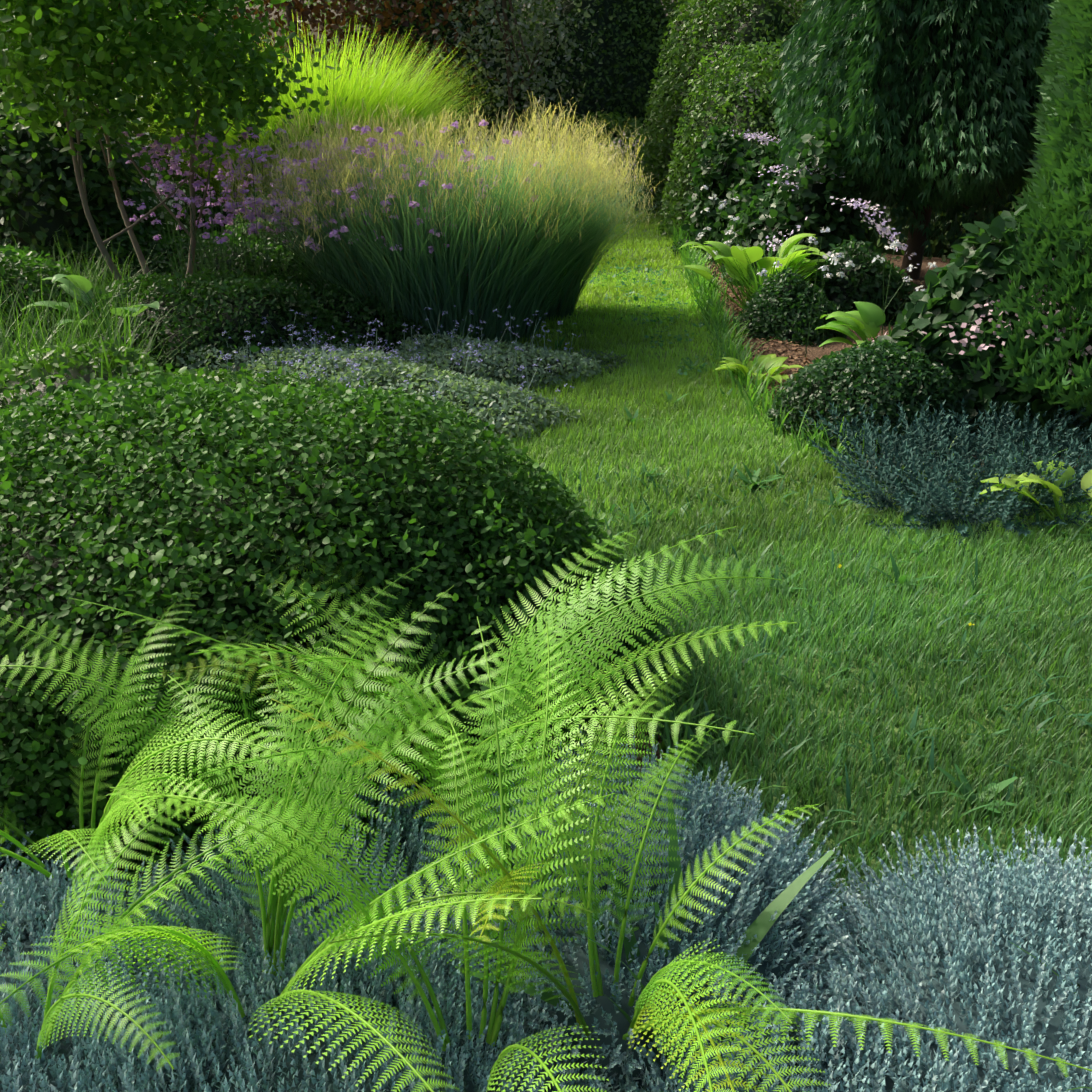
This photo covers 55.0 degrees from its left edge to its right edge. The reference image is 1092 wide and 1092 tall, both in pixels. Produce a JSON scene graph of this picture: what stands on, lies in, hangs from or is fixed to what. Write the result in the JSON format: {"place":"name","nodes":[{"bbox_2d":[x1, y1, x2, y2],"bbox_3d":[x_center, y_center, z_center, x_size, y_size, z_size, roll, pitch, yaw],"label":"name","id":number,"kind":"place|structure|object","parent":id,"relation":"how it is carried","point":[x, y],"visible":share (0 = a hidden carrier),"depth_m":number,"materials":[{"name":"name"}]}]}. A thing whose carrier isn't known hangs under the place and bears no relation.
{"place":"outdoors","nodes":[
{"label":"outdoors","id":0,"kind":"place"},
{"bbox_2d":[1,29,186,228],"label":"white hydrangea heads","id":1,"kind":"object","parent":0,"point":[152,181],"visible":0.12,"depth_m":10.28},
{"bbox_2d":[28,0,801,98],"label":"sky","id":2,"kind":"structure","parent":0,"point":[278,33],"materials":[{"name":"grey"}]},
{"bbox_2d":[6,254,1091,1064],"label":"ground","id":3,"kind":"structure","parent":0,"point":[814,350],"depth_m":7.57,"materials":[{"name":"soil"}]},
{"bbox_2d":[0,16,178,271],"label":"shrub","id":4,"kind":"object","parent":3,"relation":"on","point":[32,206],"visible":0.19,"depth_m":9.59,"materials":[{"name":"green plant"}]},
{"bbox_2d":[0,231,210,401],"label":"weedy grass","id":5,"kind":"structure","parent":3,"relation":"on","point":[37,335],"depth_m":6.13,"materials":[{"name":"green plant"}]},
{"bbox_2d":[92,327,148,352],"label":"flowers","id":6,"kind":"object","parent":3,"relation":"on","point":[122,338],"visible":0.08,"depth_m":6.58,"materials":[{"name":"plant"}]},
{"bbox_2d":[20,274,159,336],"bbox_3d":[-2.823,-1.473,6.462,0.901,0.450,0.601,20,30,39],"label":"potted hosta","id":7,"kind":"object","parent":6,"relation":"on","point":[84,283],"visible":0.6,"depth_m":6.45,"materials":[{"name":"green plant"}]},
{"bbox_2d":[0,0,351,302],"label":"tree","id":8,"kind":"object","parent":3,"relation":"on","point":[164,37],"depth_m":7.13,"materials":[{"name":"green plant"}]},
{"bbox_2d":[0,166,437,442],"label":"green mounds","id":9,"kind":"object","parent":3,"relation":"on","point":[248,303],"visible":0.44,"depth_m":6.81,"materials":[{"name":"green plant"}]},
{"bbox_2d":[118,14,507,216],"bbox_3d":[-2.949,-4.734,12.717,4.319,2.098,4.479,-1,23,-1],"label":"miscanthus","id":10,"kind":"object","parent":3,"relation":"on","point":[371,94],"visible":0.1,"depth_m":11.47,"materials":[{"name":"green plant"}]},
{"bbox_2d":[122,119,541,349],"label":"purple flowers","id":11,"kind":"object","parent":3,"relation":"on","point":[196,184],"visible":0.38,"depth_m":7.43,"materials":[{"name":"purple plant"}]},
{"bbox_2d":[123,0,542,139],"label":"copper tree","id":12,"kind":"object","parent":3,"relation":"on","point":[305,11],"depth_m":16.09,"materials":[{"name":"plant"}]},
{"bbox_2d":[0,345,686,893],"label":"boxwood shrub","id":13,"kind":"object","parent":3,"relation":"on","point":[154,497],"visible":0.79,"depth_m":2.59,"materials":[{"name":"green plant"}]},
{"bbox_2d":[216,305,580,420],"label":"flowers","id":14,"kind":"object","parent":3,"relation":"on","point":[365,357],"visible":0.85,"depth_m":6.32,"materials":[{"name":"purple plant"}]},
{"bbox_2d":[175,331,631,447],"bbox_3d":[-0.828,-1.003,6.279,2.881,0.408,2.151,-1,23,-1],"label":"silver groundcover","id":15,"kind":"object","parent":3,"relation":"on","point":[498,400],"visible":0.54,"depth_m":6.26,"materials":[{"name":"green plant"}]},
{"bbox_2d":[208,89,664,345],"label":"ornamental grass","id":16,"kind":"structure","parent":3,"relation":"on","point":[525,259],"depth_m":7.03,"materials":[{"name":"green plant"}]},
{"bbox_2d":[2,0,1026,261],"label":"shrubs","id":17,"kind":"object","parent":3,"relation":"on","point":[650,84],"visible":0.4,"depth_m":17.09,"materials":[{"name":"green plant"}]},
{"bbox_2d":[419,0,612,161],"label":"silver tree","id":18,"kind":"object","parent":3,"relation":"on","point":[531,46],"depth_m":15.59,"materials":[{"name":"plant"}]},
{"bbox_2d":[0,726,1091,1091],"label":"lavender","id":19,"kind":"object","parent":3,"relation":"on","point":[940,952],"visible":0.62,"depth_m":1.90,"materials":[{"name":"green plant"}]},
{"bbox_2d":[0,523,1091,1091],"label":"ferns","id":20,"kind":"object","parent":3,"relation":"on","point":[286,843],"visible":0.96,"depth_m":1.88,"materials":[{"name":"green plant"}]},
{"bbox_2d":[506,80,866,285],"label":"hydrangea shrubs","id":21,"kind":"object","parent":3,"relation":"on","point":[761,209],"visible":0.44,"depth_m":10.02,"materials":[{"name":"green plant"}]},
{"bbox_2d":[699,0,709,31],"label":"cottonwood tree","id":22,"kind":"object","parent":3,"relation":"on","point":[704,11],"visible":0.02,"depth_m":22.77,"materials":[{"name":"green plant"}]},
{"bbox_2d":[515,0,803,39],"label":"tree","id":23,"kind":"object","parent":22,"relation":"attached to","point":[675,2],"depth_m":24.49,"materials":[{"name":"green plant"}]},
{"bbox_2d":[698,185,738,295],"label":"flowers","id":24,"kind":"object","parent":3,"relation":"on","point":[722,205],"visible":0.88,"depth_m":9.58,"materials":[{"name":"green plant"}]},
{"bbox_2d":[415,261,1075,474],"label":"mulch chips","id":25,"kind":"object","parent":3,"relation":"on","point":[806,360],"visible":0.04,"depth_m":7.64,"materials":[{"name":"brown wood"}]},
{"bbox_2d":[673,233,828,310],"bbox_3d":[1.717,-2.312,8.880,1.359,0.646,1.355,7,24,16],"label":"hosta","id":26,"kind":"object","parent":3,"relation":"on","point":[754,253],"visible":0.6,"depth_m":8.66,"materials":[{"name":"green plant"}]},
{"bbox_2d":[712,354,803,385],"bbox_3d":[1.306,-1.069,6.547,0.518,0.180,0.539,-1,23,-1],"label":"hosta","id":27,"kind":"object","parent":3,"relation":"on","point":[770,359],"visible":0.65,"depth_m":6.59,"materials":[{"name":"green plant"}]},
{"bbox_2d":[700,236,829,301],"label":"strap leaves","id":28,"kind":"object","parent":3,"relation":"on","point":[754,283],"visible":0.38,"depth_m":8.45,"materials":[{"name":"green plant"}]},
{"bbox_2d":[470,790,1091,1089],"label":"leaves","id":29,"kind":"object","parent":3,"relation":"on","point":[760,926],"visible":0.27,"depth_m":1.97,"materials":[{"name":"green plant"}]},
{"bbox_2d":[516,212,1091,986],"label":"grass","id":30,"kind":"structure","parent":3,"relation":"on","point":[868,714],"depth_m":3.34,"materials":[{"name":"green plant"}]},
{"bbox_2d":[412,127,664,322],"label":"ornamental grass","id":31,"kind":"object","parent":30,"relation":"on","point":[564,303],"depth_m":8.37,"materials":[{"name":"beige plant"}]},
{"bbox_2d":[408,195,1090,812],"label":"weeds","id":32,"kind":"object","parent":30,"relation":"on","point":[710,305],"visible":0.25,"depth_m":5.84,"materials":[{"name":"green plant"}]},
{"bbox_2d":[433,205,1091,988],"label":"lawn grass","id":33,"kind":"structure","parent":30,"relation":"on","point":[1069,657],"depth_m":3.65,"materials":[{"name":"green plant"}]},
{"bbox_2d":[756,227,936,357],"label":"flowers","id":34,"kind":"object","parent":3,"relation":"on","point":[894,244],"visible":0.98,"depth_m":7.24,"materials":[{"name":"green plant"}]},
{"bbox_2d":[815,301,888,346],"bbox_3d":[2.360,-1.384,7.023,1.062,0.389,1.016,-1,23,-1],"label":"hosta","id":35,"kind":"object","parent":3,"relation":"on","point":[865,320],"visible":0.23,"depth_m":7.11,"materials":[{"name":"green plant"}]},
{"bbox_2d":[670,204,1091,460],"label":"shrubs","id":36,"kind":"object","parent":3,"relation":"on","point":[904,368],"visible":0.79,"depth_m":5.45,"materials":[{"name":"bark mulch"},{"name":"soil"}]},
{"bbox_2d":[857,247,1091,377],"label":"flowers","id":37,"kind":"object","parent":36,"relation":"on","point":[975,328],"visible":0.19,"depth_m":5.29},
{"bbox_2d":[799,387,1091,557],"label":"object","id":38,"kind":"object","parent":3,"relation":"on","point":[937,492],"visible":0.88,"depth_m":4.67,"materials":[{"name":"blue plant"}]},
{"bbox_2d":[860,10,1040,278],"bbox_3d":[3.836,-5.231,9.580,2.043,5.740,2.114,-1,23,-1],"label":"weeping conifer","id":39,"kind":"object","parent":3,"relation":"on","point":[906,214],"depth_m":10.25,"materials":[{"name":"green plant"}]},
{"bbox_2d":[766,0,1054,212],"bbox_3d":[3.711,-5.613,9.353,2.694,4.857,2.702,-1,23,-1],"label":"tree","id":40,"kind":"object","parent":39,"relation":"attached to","point":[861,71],"visible":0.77,"depth_m":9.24,"materials":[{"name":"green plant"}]},
{"bbox_2d":[953,0,1091,417],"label":"thuja column","id":41,"kind":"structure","parent":3,"relation":"on","point":[1057,196],"depth_m":5.18,"materials":[{"name":"green plant"}]},
{"bbox_2d":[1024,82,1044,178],"bbox_3d":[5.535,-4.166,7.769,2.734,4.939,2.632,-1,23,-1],"label":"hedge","id":42,"kind":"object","parent":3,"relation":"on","point":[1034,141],"depth_m":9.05,"materials":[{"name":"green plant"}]},
{"bbox_2d":[979,460,1091,533],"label":"hosta","id":43,"kind":"object","parent":3,"relation":"on","point":[1069,472],"visible":0.65,"depth_m":4.39,"materials":[{"name":"green plant"}]},
{"bbox_3d":[-7.893,-12.213,19.651,4.646,10.457,3.784,-1,23,-1],"label":"tree wood","id":44,"kind":"object","parent":3,"relation":"on","visible":0},
{"bbox_2d":[121,0,378,52],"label":"tree leaves","id":45,"kind":"object","parent":44,"relation":"attached to","point":[283,8],"visible":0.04,"depth_m":21.38,"materials":[{"name":"green plant"}]},
{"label":"tree wood","id":46,"kind":"object","parent":3,"relation":"on","visible":0},
{"bbox_2d":[237,0,550,52],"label":"tree leaves","id":47,"kind":"object","parent":46,"relation":"attached to","point":[304,4],"visible":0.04,"depth_m":21.23,"materials":[{"name":"green plant"}]},
{"bbox_2d":[460,129,655,194],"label":"flowers","id":48,"kind":"object","parent":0,"point":[619,140],"visible":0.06,"depth_m":17.60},
{"bbox_2d":[708,58,919,264],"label":"flowers","id":49,"kind":"object","parent":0,"point":[886,230],"visible":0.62,"depth_m":8.74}
]}

